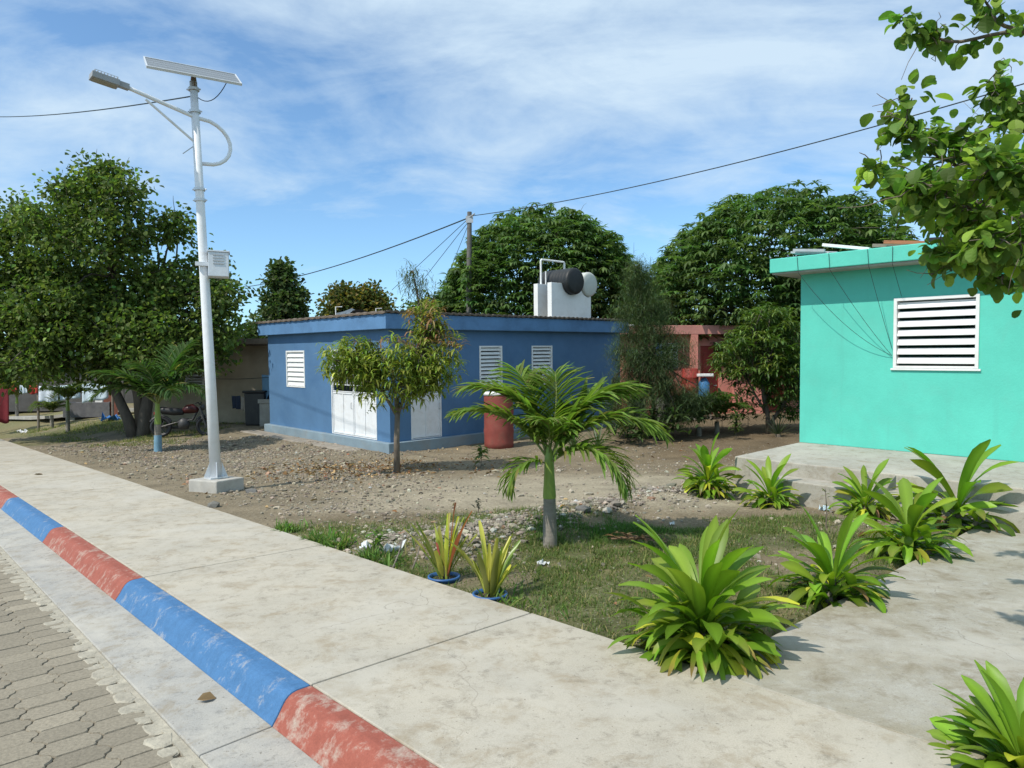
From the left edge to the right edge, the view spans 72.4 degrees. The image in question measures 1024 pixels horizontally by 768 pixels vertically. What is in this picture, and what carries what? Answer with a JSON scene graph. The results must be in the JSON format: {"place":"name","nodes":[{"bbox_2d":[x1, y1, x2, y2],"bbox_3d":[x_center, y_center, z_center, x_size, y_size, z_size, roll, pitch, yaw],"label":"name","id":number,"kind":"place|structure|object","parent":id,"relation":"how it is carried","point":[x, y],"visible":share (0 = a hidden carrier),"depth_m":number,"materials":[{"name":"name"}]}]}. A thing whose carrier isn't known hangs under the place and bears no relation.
{"place":"outdoors","nodes":[
{"label":"outdoors","id":0,"kind":"place"},
{"bbox_2d":[9,408,133,419],"bbox_3d":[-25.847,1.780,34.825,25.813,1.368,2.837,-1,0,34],"label":"footpath","id":1,"kind":"structure","parent":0,"point":[31,417],"depth_m":29.52,"materials":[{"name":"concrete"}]},
{"bbox_2d":[0,547,207,767],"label":"street","id":2,"kind":"structure","parent":0,"point":[70,697],"depth_m":3.96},
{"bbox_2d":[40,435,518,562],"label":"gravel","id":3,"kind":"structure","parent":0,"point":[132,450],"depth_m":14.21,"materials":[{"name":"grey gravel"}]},
{"bbox_2d":[8,418,944,663],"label":"grass","id":4,"kind":"structure","parent":0,"point":[625,527],"depth_m":6.87,"materials":[{"name":"green plant"}]},
{"bbox_2d":[0,439,978,767],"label":"sidewalk","id":5,"kind":"structure","parent":0,"point":[438,675],"depth_m":4.05,"materials":[{"name":"concrete"}]},
{"bbox_2d":[0,403,1006,663],"bbox_3d":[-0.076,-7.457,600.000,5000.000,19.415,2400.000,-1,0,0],"label":"ground","id":6,"kind":"structure","parent":0,"point":[750,437],"depth_m":10.74,"materials":[{"name":"soil"}]},
{"bbox_2d":[0,379,39,419],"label":"palm","id":7,"kind":"object","parent":6,"relation":"on","point":[17,394],"visible":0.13,"depth_m":31.75,"materials":[{"name":"green plant"}]},
{"bbox_2d":[27,392,70,427],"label":"palm","id":8,"kind":"object","parent":6,"relation":"on","point":[50,406],"visible":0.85,"depth_m":27.02,"materials":[{"name":"green plant"}]},
{"bbox_2d":[37,382,93,431],"bbox_3d":[-15.529,0.805,24.460,1.936,1.881,1.782,-1,0,0],"label":"palm","id":9,"kind":"object","parent":6,"relation":"on","point":[71,391],"visible":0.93,"depth_m":24.38,"materials":[{"name":"green plant"}]},
{"bbox_2d":[17,380,113,430],"bbox_3d":[-18.060,0.838,27.030,5.376,2.362,0.090,-1,0,0],"label":"washing line","id":10,"kind":"object","parent":6,"relation":"on","point":[38,412],"visible":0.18,"depth_m":27.00,"materials":[{"name":"metal"}]},
{"bbox_2d":[0,384,8,423],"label":"hung blanket","id":11,"kind":"object","parent":10,"relation":"hanging from","point":[4,412],"visible":0.81,"depth_m":26.99,"materials":[{"name":"fabric"}]},
{"bbox_2d":[39,386,57,401],"bbox_3d":[-17.878,0.405,26.997,0.736,0.686,0.090,-1,0,-5],"label":"sheet","id":12,"kind":"object","parent":10,"relation":"hanging from","point":[43,394],"visible":0.64,"depth_m":26.99,"materials":[{"name":"fabric"}]},
{"bbox_2d":[82,383,107,402],"bbox_3d":[-16.079,0.278,26.987,1.008,0.932,0.110,-1,0,0],"label":"sheet","id":13,"kind":"object","parent":10,"relation":"hanging from","point":[104,395],"visible":0.45,"depth_m":26.99,"materials":[{"name":"fabric"}]},
{"bbox_2d":[63,402,109,420],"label":"wall","id":14,"kind":"structure","parent":6,"relation":"on","point":[79,410],"depth_m":28.11,"materials":[{"name":"concrete"}]},
{"bbox_2d":[9,337,202,411],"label":"shed","id":15,"kind":"structure","parent":6,"relation":"on","point":[26,401],"depth_m":34.36,"materials":[{"name":"grey metal"}]},
{"bbox_2d":[95,392,118,415],"bbox_3d":[-16.321,0.787,28.205,0.920,1.000,0.070,-1,0,0],"label":"board stack","id":16,"kind":"object","parent":6,"relation":"on","point":[108,399],"visible":0.19,"depth_m":28.18,"materials":[{"name":"brown wood"}]},
{"bbox_2d":[99,412,119,420],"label":"litter","id":17,"kind":"object","parent":6,"relation":"on","point":[114,417],"visible":0.95,"depth_m":26.47,"materials":[{"name":"plastic"}]},
{"bbox_2d":[0,148,261,437],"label":"spreading tree","id":18,"kind":"object","parent":6,"relation":"on","point":[65,322],"visible":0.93,"depth_m":20.33,"materials":[{"name":"green plant"}]},
{"bbox_2d":[85,337,220,451],"bbox_3d":[-8.835,0.270,17.483,3.138,2.995,2.535,-1,0,0],"label":"palm","id":19,"kind":"object","parent":6,"relation":"on","point":[167,386],"visible":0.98,"depth_m":17.28,"materials":[{"name":"green plant"}]},
{"bbox_2d":[0,509,322,767],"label":"gutter","id":20,"kind":"object","parent":6,"relation":"on","point":[171,685],"visible":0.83,"depth_m":4.30,"materials":[{"name":"concrete"}]},
{"bbox_2d":[0,486,17,508],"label":"kerb block","id":21,"kind":"structure","parent":20,"relation":"on","point":[5,495],"depth_m":10.59,"materials":[{"name":"red paint"}]},
{"bbox_2d":[1,497,63,541],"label":"kerb block","id":22,"kind":"structure","parent":20,"relation":"on","point":[37,523],"depth_m":8.96,"materials":[{"name":"blue paint"}]},
{"bbox_2d":[43,527,142,599],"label":"kerb block","id":23,"kind":"structure","parent":20,"relation":"on","point":[110,576],"depth_m":6.67,"materials":[{"name":"red paint"}]},
{"bbox_2d":[197,692,215,700],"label":"fallen leaf","id":24,"kind":"object","parent":20,"relation":"on","point":[206,696],"visible":1,"depth_m":3.92,"materials":[{"name":"brown plant"}]},
{"bbox_2d":[115,578,309,726],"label":"kerb block","id":25,"kind":"structure","parent":20,"relation":"on","point":[262,686],"depth_m":4.38,"materials":[{"name":"blue paint"}]},
{"bbox_2d":[273,686,437,767],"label":"kerb block","id":26,"kind":"structure","parent":20,"relation":"on","point":[319,728],"depth_m":3.29,"materials":[{"name":"red paint"}]},
{"bbox_2d":[89,56,243,493],"bbox_3d":[-5.230,-1.613,10.723,2.100,7.033,0.805,-1,0,-32],"label":"street lamp","id":27,"kind":"object","parent":6,"relation":"on","point":[213,264],"visible":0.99,"depth_m":10.98,"materials":[{"name":"white metal"}]},
{"bbox_2d":[0,96,189,116],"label":"power line","id":28,"kind":"object","parent":27,"relation":"attached to","point":[99,109],"visible":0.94,"depth_m":13.92,"materials":[{"name":"metal"}]},
{"bbox_2d":[150,402,207,436],"bbox_3d":[-9.611,1.038,20.500,1.847,1.014,0.727,-1,0,-12],"label":"motorcycle","id":29,"kind":"object","parent":6,"relation":"on","point":[183,423],"visible":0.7,"depth_m":20.41,"materials":[{"name":"black metal"}]},
{"bbox_2d":[145,338,268,422],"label":"beige house","id":30,"kind":"structure","parent":6,"relation":"on","point":[254,354],"depth_m":23.80,"materials":[{"name":"white paint"}]},
{"bbox_2d":[185,367,203,389],"bbox_3d":[-10.916,-0.243,24.115,0.720,0.920,0.105,0,3,12],"label":"window","id":31,"kind":"structure","parent":30,"relation":"in","point":[187,377],"depth_m":24.10,"materials":[{"name":"white paint"}]},
{"bbox_2d":[231,395,240,408],"bbox_3d":[-9.040,0.600,22.903,0.329,0.454,0.119,-1,0,16],"label":"hung cloth","id":32,"kind":"object","parent":30,"relation":"hanging from","point":[236,402],"visible":1,"depth_m":22.89,"materials":[{"name":"blue fabric"}]},
{"bbox_2d":[165,319,263,338],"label":"bush","id":33,"kind":"object","parent":6,"relation":"on","point":[249,333],"depth_m":44.05,"materials":[{"name":"green plant"}]},
{"bbox_2d":[242,390,268,424],"bbox_3d":[-8.303,0.776,22.971,0.800,1.130,0.700,-1,0,10],"label":"bin","id":34,"kind":"object","parent":6,"relation":"on","point":[252,410],"visible":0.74,"depth_m":22.68,"materials":[{"name":"black plastic"}]},
{"bbox_2d":[258,399,269,425],"bbox_3d":[-7.759,0.966,22.873,0.740,0.950,0.760,-1,0,10],"label":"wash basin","id":35,"kind":"object","parent":6,"relation":"on","point":[264,406],"visible":0.25,"depth_m":22.55,"materials":[{"name":"concrete"}]},
{"bbox_2d":[236,256,314,338],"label":"slender tree","id":36,"kind":"object","parent":6,"relation":"on","point":[284,296],"visible":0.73,"depth_m":45.26,"materials":[{"name":"green plant"}]},
{"bbox_2d":[312,278,397,316],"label":"bushy tree","id":37,"kind":"object","parent":6,"relation":"on","point":[364,296],"visible":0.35,"depth_m":41.15,"materials":[{"name":"green plant"}]},
{"bbox_2d":[365,525,390,550],"bbox_3d":[-1.274,1.502,6.598,0.227,0.328,0.230,-1,0,32],"label":"seedling","id":38,"kind":"object","parent":6,"relation":"on","point":[377,541],"visible":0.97,"depth_m":6.59,"materials":[{"name":"green plant"}]},
{"bbox_2d":[315,297,469,472],"bbox_3d":[-2.213,0.065,13.049,2.906,3.375,1.706,-1,0,0],"label":"young tree","id":39,"kind":"object","parent":6,"relation":"on","point":[367,372],"visible":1,"depth_m":12.82,"materials":[{"name":"green plant"}]},
{"bbox_2d":[383,539,405,552],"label":"litter","id":40,"kind":"object","parent":6,"relation":"on","point":[387,547],"visible":0.73,"depth_m":6.73,"materials":[{"name":"plastic"}]},
{"bbox_2d":[393,289,439,310],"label":"bushy tree","id":41,"kind":"object","parent":6,"relation":"on","point":[411,303],"visible":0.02,"depth_m":37.65,"materials":[{"name":"green plant"}]},
{"bbox_2d":[396,258,440,310],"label":"wispy tree","id":42,"kind":"object","parent":6,"relation":"on","point":[412,273],"visible":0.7,"depth_m":32.90,"materials":[{"name":"green plant"}]},
{"bbox_2d":[240,310,629,453],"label":"blue house","id":43,"kind":"structure","parent":6,"relation":"on","point":[306,402],"depth_m":18.56,"materials":[{"name":"paint"}]},
{"bbox_2d":[286,351,304,387],"bbox_3d":[-6.062,-0.424,19.720,0.105,1.030,1.120,-3,4,-43],"label":"window","id":44,"kind":"structure","parent":43,"relation":"in","point":[295,360],"depth_m":19.72,"materials":[{"name":"white paint"}]},
{"bbox_2d":[331,349,376,439],"bbox_3d":[-3.958,0.226,17.485,0.113,2.180,2.150,-3,4,-43],"label":"door","id":45,"kind":"structure","parent":43,"relation":"in","point":[348,418],"depth_m":17.58,"materials":[{"name":"white metal"}]},
{"bbox_2d":[335,306,381,314],"bbox_3d":[-4.964,-2.210,22.378,1.687,0.486,0.700,-3,4,-43],"label":"roof bundle","id":46,"kind":"object","parent":43,"relation":"on","point":[350,311],"visible":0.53,"depth_m":22.23,"materials":[{"name":"metal"}]},
{"bbox_2d":[410,347,441,439],"bbox_3d":[-2.096,0.215,17.012,0.910,2.210,0.113,-3,4,-43],"label":"door","id":47,"kind":"structure","parent":43,"relation":"in","point":[426,422],"depth_m":17.06,"materials":[{"name":"white metal"}]},
{"bbox_2d":[479,346,502,385],"bbox_3d":[-0.579,-0.455,18.448,0.800,1.100,0.105,-3,4,-43],"label":"window","id":48,"kind":"structure","parent":43,"relation":"in","point":[481,348],"depth_m":18.41,"materials":[{"name":"white paint"}]},
{"bbox_2d":[531,346,552,384],"bbox_3d":[0.822,-0.531,19.766,0.830,1.100,0.105,-3,4,-43],"label":"window","id":49,"kind":"structure","parent":43,"relation":"in","point":[549,352],"depth_m":19.77,"materials":[{"name":"white paint"}]},
{"bbox_2d":[540,259,564,300],"bbox_3d":[1.289,-2.912,21.754,1.120,1.880,0.102,-3,4,-43],"label":"pipe frame","id":50,"kind":"object","parent":43,"relation":"on","point":[541,260],"visible":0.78,"depth_m":21.45,"materials":[{"name":"white paint"}]},
{"bbox_2d":[534,282,590,317],"bbox_3d":[1.577,-2.507,21.705,1.820,1.130,0.730,-3,4,-43],"label":"tank stand","id":51,"kind":"object","parent":43,"relation":"on","point":[560,302],"visible":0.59,"depth_m":21.30,"materials":[{"name":"white paint"}]},
{"bbox_2d":[538,268,583,294],"bbox_3d":[1.504,-3.138,21.754,0.884,0.824,1.375,-3,4,-43],"label":"water tank","id":52,"kind":"object","parent":51,"relation":"on","point":[571,280],"visible":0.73,"depth_m":21.24,"materials":[{"name":"black plastic"}]},
{"bbox_2d":[582,272,596,296],"bbox_3d":[2.005,-3.136,22.447,0.840,0.784,1.375,-3,4,-43],"label":"water tank","id":53,"kind":"object","parent":51,"relation":"on","point":[589,289],"visible":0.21,"depth_m":21.90,"materials":[{"name":"white paint"}]},
{"bbox_2d":[428,572,459,583],"bbox_3d":[-0.568,1.696,5.850,0.280,0.190,0.272,-1,0,0],"label":"tire planter","id":54,"kind":"object","parent":6,"relation":"on","point":[451,580],"visible":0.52,"depth_m":5.79,"materials":[{"name":"plastic"}]},
{"bbox_2d":[403,502,476,578],"bbox_3d":[-0.581,1.319,5.870,0.591,0.644,0.441,-1,0,0],"label":"croton","id":55,"kind":"object","parent":54,"relation":"in","point":[442,562],"visible":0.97,"depth_m":5.80,"materials":[{"name":"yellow plant"}]},
{"bbox_2d":[466,211,474,313],"bbox_3d":[-1.823,-3.204,30.936,0.642,8.831,0.306,-1,0,23],"label":"utility pole","id":56,"kind":"object","parent":6,"relation":"on","point":[469,219],"visible":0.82,"depth_m":30.91,"materials":[{"name":"grey metal"}]},
{"bbox_2d":[239,218,465,287],"bbox_3d":[-13.682,-7.820,46.502,0.054,1.484,38.879,-1,0,-37],"label":"power line","id":57,"kind":"object","parent":56,"relation":"attached to","point":[378,251],"visible":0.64,"depth_m":37.38,"materials":[{"name":"metal"}]},
{"bbox_2d":[473,83,1023,215],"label":"power line","id":58,"kind":"object","parent":56,"relation":"attached to","point":[744,160],"visible":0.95,"depth_m":21.18,"materials":[{"name":"metal"}]},
{"bbox_2d":[272,517,688,662],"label":"weeds","id":59,"kind":"object","parent":6,"relation":"on","point":[327,538],"visible":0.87,"depth_m":6.67,"materials":[{"name":"green plant"}]},
{"bbox_2d":[471,445,490,466],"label":"seedling","id":60,"kind":"object","parent":6,"relation":"on","point":[480,451],"visible":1,"depth_m":13.79,"materials":[{"name":"green plant"}]},
{"bbox_2d":[472,589,507,601],"bbox_3d":[-0.168,1.692,5.350,0.280,0.190,0.272,-1,0,0],"label":"tire planter","id":61,"kind":"object","parent":6,"relation":"on","point":[476,592],"visible":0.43,"depth_m":5.33,"materials":[{"name":"plastic"}]},
{"bbox_2d":[443,520,520,597],"bbox_3d":[-0.191,1.352,5.345,0.598,0.570,0.409,-1,0,-16],"label":"croton","id":62,"kind":"object","parent":61,"relation":"in","point":[495,566],"visible":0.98,"depth_m":5.33,"materials":[{"name":"yellow plant"}]},
{"bbox_2d":[483,392,513,448],"bbox_3d":[-0.326,0.886,17.200,0.749,1.410,0.749,-1,0,0],"label":"drum","id":63,"kind":"object","parent":6,"relation":"on","point":[497,435],"visible":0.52,"depth_m":16.88,"materials":[{"name":"red plastic"}]},
{"bbox_2d":[300,482,739,567],"bbox_3d":[0.867,1.556,8.544,6.230,0.231,2.454,-1,0,-35],"label":"rubble","id":64,"kind":"object","parent":6,"relation":"on","point":[500,520],"visible":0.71,"depth_m":7.95,"materials":[{"name":"stone"}]},
{"bbox_2d":[81,440,968,604],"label":"leaf litter","id":65,"kind":"object","parent":6,"relation":"on","point":[358,475],"visible":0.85,"depth_m":13.49,"materials":[{"name":"brown plant"}]},
{"bbox_2d":[432,202,646,321],"bbox_3d":[1.764,-3.874,34.553,11.919,10.023,11.245,-1,0,0],"label":"dome tree","id":66,"kind":"object","parent":6,"relation":"on","point":[596,253],"visible":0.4,"depth_m":31.23,"materials":[{"name":"green plant"}]},
{"bbox_2d":[445,359,673,548],"bbox_3d":[0.460,0.716,7.051,2.292,1.988,1.503,-1,0,0],"label":"palm","id":67,"kind":"object","parent":6,"relation":"on","point":[563,425],"visible":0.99,"depth_m":6.99,"materials":[{"name":"green plant"}]},
{"bbox_2d":[575,505,590,512],"bbox_3d":[0.864,1.527,8.506,0.202,0.121,0.171,-1,0,0],"label":"rock","id":68,"kind":"object","parent":6,"relation":"on","point":[584,508],"visible":0.84,"depth_m":8.45,"materials":[{"name":"stone"}]},
{"bbox_2d":[580,424,612,445],"bbox_3d":[2.036,1.266,16.772,0.973,0.688,1.064,-1,0,0],"label":"agave","id":69,"kind":"object","parent":6,"relation":"on","point":[596,434],"visible":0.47,"depth_m":16.83,"materials":[{"name":"green plant"}]},
{"bbox_2d":[272,444,935,573],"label":"pebbles","id":70,"kind":"object","parent":6,"relation":"on","point":[570,490],"visible":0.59,"depth_m":10.26,"materials":[{"name":"stone"}]},
{"bbox_2d":[592,410,653,438],"bbox_3d":[2.783,1.074,17.463,1.534,0.882,1.614,-1,0,11],"label":"seedling","id":71,"kind":"object","parent":6,"relation":"on","point":[628,425],"visible":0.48,"depth_m":17.28,"materials":[{"name":"green plant"}]},
{"bbox_2d":[604,531,667,542],"bbox_3d":[1.246,1.539,7.026,0.685,0.143,0.192,-1,0,18],"label":"fallen frond","id":72,"kind":"object","parent":6,"relation":"on","point":[630,537],"visible":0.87,"depth_m":7.01,"materials":[{"name":"brown plant"}]},
{"bbox_2d":[631,425,647,442],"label":"seedling","id":73,"kind":"object","parent":6,"relation":"on","point":[639,431],"visible":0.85,"depth_m":17.02,"materials":[{"name":"green plant"}]},
{"bbox_2d":[595,250,724,439],"bbox_3d":[3.849,-0.927,18.634,3.685,5.485,2.662,-1,0,0],"label":"feathery tree","id":74,"kind":"object","parent":6,"relation":"on","point":[661,363],"visible":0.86,"depth_m":18.34,"materials":[{"name":"green plant"}]},
{"bbox_2d":[638,403,708,434],"bbox_3d":[4.033,0.982,17.925,1.784,0.995,1.741,-1,0,0],"label":"seedling","id":75,"kind":"object","parent":6,"relation":"on","point":[668,429],"visible":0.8,"depth_m":17.80,"materials":[{"name":"green plant"}]},
{"bbox_2d":[681,368,698,419],"bbox_3d":[5.979,0.355,23.500,0.700,1.750,0.600,-1,0,0],"label":"barrel","id":76,"kind":"object","parent":6,"relation":"on","point":[694,374],"visible":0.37,"depth_m":23.25,"materials":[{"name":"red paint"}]},
{"bbox_2d":[669,390,729,435],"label":"palm","id":77,"kind":"object","parent":6,"relation":"on","point":[698,432],"visible":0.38,"depth_m":18.75,"materials":[{"name":"green plant"}]},
{"bbox_2d":[604,508,803,681],"bbox_3d":[1.127,1.273,4.205,1.193,1.104,1.067,-1,0,-45],"label":"dracaena","id":78,"kind":"object","parent":6,"relation":"on","point":[695,617],"visible":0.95,"depth_m":4.05,"materials":[{"name":"green plant"}]},
{"bbox_2d":[697,374,713,418],"bbox_3d":[6.405,0.443,23.290,0.500,1.570,0.460,-1,0,0],"label":"water dispenser","id":79,"kind":"object","parent":6,"relation":"on","point":[704,380],"visible":0.53,"depth_m":23.15,"materials":[{"name":"blue plastic"}]},
{"bbox_2d":[672,433,742,500],"bbox_3d":[2.771,1.210,9.969,0.996,1.052,1.006,-1,0,0],"label":"dracaena","id":80,"kind":"object","parent":6,"relation":"on","point":[712,477],"visible":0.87,"depth_m":9.83,"materials":[{"name":"green plant"}]},
{"bbox_2d":[620,325,799,414],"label":"pink house","id":81,"kind":"structure","parent":6,"relation":"on","point":[694,331],"depth_m":25.33,"materials":[{"name":"paint"}]},
{"bbox_2d":[700,346,717,413],"bbox_3d":[7.186,-0.144,25.520,0.700,2.500,0.115,-1,3,-6],"label":"door","id":82,"kind":"structure","parent":81,"relation":"in","point":[703,359],"depth_m":25.48,"materials":[{"name":"red paint"}]},
{"bbox_2d":[690,393,755,433],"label":"palm","id":83,"kind":"object","parent":6,"relation":"on","point":[745,405],"visible":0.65,"depth_m":19.25,"materials":[{"name":"green plant"}]},
{"bbox_2d":[703,388,759,423],"bbox_3d":[6.069,0.735,20.042,1.989,1.246,1.616,-1,0,0],"label":"seedling","id":84,"kind":"object","parent":6,"relation":"on","point":[726,415],"visible":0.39,"depth_m":19.84,"materials":[{"name":"green plant"}]},
{"bbox_2d":[727,410,743,433],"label":"seedling","id":85,"kind":"object","parent":6,"relation":"on","point":[736,416],"visible":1,"depth_m":18.12,"materials":[{"name":"green plant"}]},
{"bbox_2d":[722,390,773,419],"bbox_3d":[7.133,0.723,20.873,1.629,1.200,1.693,-1,0,36],"label":"seedling","id":86,"kind":"object","parent":6,"relation":"on","point":[752,403],"visible":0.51,"depth_m":20.80,"materials":[{"name":"green plant"}]},
{"bbox_2d":[707,301,800,433],"bbox_3d":[7.132,-0.401,19.471,3.443,3.770,2.438,-1,0,0],"label":"mango tree","id":87,"kind":"object","parent":6,"relation":"on","point":[770,362],"visible":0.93,"depth_m":19.21,"materials":[{"name":"green plant"}]},
{"bbox_2d":[732,454,803,509],"bbox_3d":[3.304,1.332,9.025,0.811,0.861,0.790,-1,0,30],"label":"dracaena","id":88,"kind":"object","parent":6,"relation":"on","point":[776,496],"visible":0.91,"depth_m":8.96,"materials":[{"name":"green plant"}]},
{"bbox_2d":[633,179,919,401],"bbox_3d":[11.006,-3.287,28.488,12.691,9.072,12.220,-1,0,0],"label":"dome tree","id":89,"kind":"object","parent":6,"relation":"on","point":[688,275],"visible":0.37,"depth_m":25.29,"materials":[{"name":"green plant"}]},
{"bbox_2d":[757,413,799,436],"bbox_3d":[7.185,1.104,18.850,1.068,0.733,1.108,-1,0,-20],"label":"spiky shrub","id":90,"kind":"object","parent":6,"relation":"on","point":[777,431],"visible":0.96,"depth_m":18.79,"materials":[{"name":"green plant"}]},
{"bbox_2d":[772,396,799,418],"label":"seedling","id":91,"kind":"object","parent":6,"relation":"on","point":[786,407],"visible":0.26,"depth_m":20.70,"materials":[{"name":"green plant"}]},
{"bbox_2d":[768,505,905,612],"bbox_3d":[2.408,1.352,5.265,0.945,0.934,0.925,-1,0,0],"label":"dracaena","id":92,"kind":"object","parent":6,"relation":"on","point":[837,576],"visible":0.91,"depth_m":5.17,"materials":[{"name":"green plant"}]},
{"bbox_2d":[828,459,899,520],"bbox_3d":[4.245,1.326,8.404,0.861,0.857,0.850,-1,0,0],"label":"dracaena","id":93,"kind":"object","parent":6,"relation":"on","point":[856,501],"visible":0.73,"depth_m":8.42,"materials":[{"name":"green plant"}]},
{"bbox_2d":[735,242,1023,533],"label":"teal house","id":94,"kind":"structure","parent":6,"relation":"on","point":[945,379],"depth_m":10.17,"materials":[{"name":"paint"}]},
{"bbox_2d":[791,249,836,254],"bbox_3d":[4.783,-2.096,11.128,0.380,0.068,0.620,-3,11,-43],"label":"roof plank","id":95,"kind":"object","parent":94,"relation":"on","point":[808,251],"visible":0.68,"depth_m":11.04,"materials":[{"name":"white wood"}]},
{"bbox_2d":[822,243,870,249],"bbox_3d":[5.131,-2.102,10.747,0.700,0.046,0.100,18,14,42],"label":"roof plank","id":96,"kind":"object","parent":94,"relation":"on","point":[842,246],"visible":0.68,"depth_m":10.72,"materials":[{"name":"white paint"}]},
{"bbox_2d":[872,244,905,247],"bbox_3d":[5.678,-2.055,10.482,0.450,0.050,0.300,11,9,40],"label":"roof plank","id":97,"kind":"object","parent":94,"relation":"on","point":[880,245],"visible":0.46,"depth_m":10.41,"materials":[{"name":"brown wood"}]},
{"bbox_2d":[883,240,924,243],"bbox_3d":[5.684,-2.051,10.143,0.050,0.050,0.550,-3,12,-43],"label":"roof plank","id":98,"kind":"object","parent":94,"relation":"on","point":[898,242],"visible":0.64,"depth_m":10.16,"materials":[{"name":"brown wood"}]},
{"bbox_2d":[890,293,980,370],"bbox_3d":[6.088,-0.727,10.060,0.130,1.065,1.150,-3,4,-43],"label":"window","id":99,"kind":"structure","parent":94,"relation":"in","point":[897,351],"depth_m":10.03,"materials":[{"name":"white paint"}]},
{"bbox_2d":[849,476,972,564],"bbox_3d":[3.697,1.315,6.515,1.031,0.922,0.967,-1,0,0],"label":"dracaena","id":100,"kind":"object","parent":6,"relation":"on","point":[910,529],"visible":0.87,"depth_m":6.41,"materials":[{"name":"green plant"}]},
{"bbox_2d":[842,0,1023,317],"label":"overhanging tree","id":101,"kind":"object","parent":6,"relation":"on","point":[985,234],"visible":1,"depth_m":3.11,"materials":[{"name":"green plant"}]},
{"bbox_2d":[887,439,1020,536],"bbox_3d":[4.856,1.193,7.735,1.420,1.248,1.297,-1,0,0],"label":"dracaena","id":102,"kind":"object","parent":6,"relation":"on","point":[978,456],"visible":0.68,"depth_m":7.54,"materials":[{"name":"green plant"}]},
{"bbox_2d":[926,660,1023,767],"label":"dracaena","id":103,"kind":"object","parent":6,"relation":"on","point":[996,724],"visible":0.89,"depth_m":2.97,"materials":[{"name":"green plant"}]},
{"bbox_2d":[0,0,1023,336],"label":"sky","id":104,"kind":"structure","parent":0,"point":[356,129],"materials":[{"name":"blue"}]},
{"bbox_2d":[709,528,1023,759],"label":"path","id":105,"kind":"structure","parent":0,"point":[943,622],"depth_m":4.25,"materials":[{"name":"concrete"}]},
{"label":"cord","id":106,"kind":"object","parent":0,"visible":0},
{"bbox_2d":[262,375,268,398],"bbox_3d":[-7.637,0.139,22.606,0.974,0.922,0.113,-1,0,13],"label":"hung towel","id":107,"kind":"object","parent":106,"relation":"hanging from","point":[265,383],"visible":0.28,"depth_m":22.70,"materials":[{"name":"fabric"}]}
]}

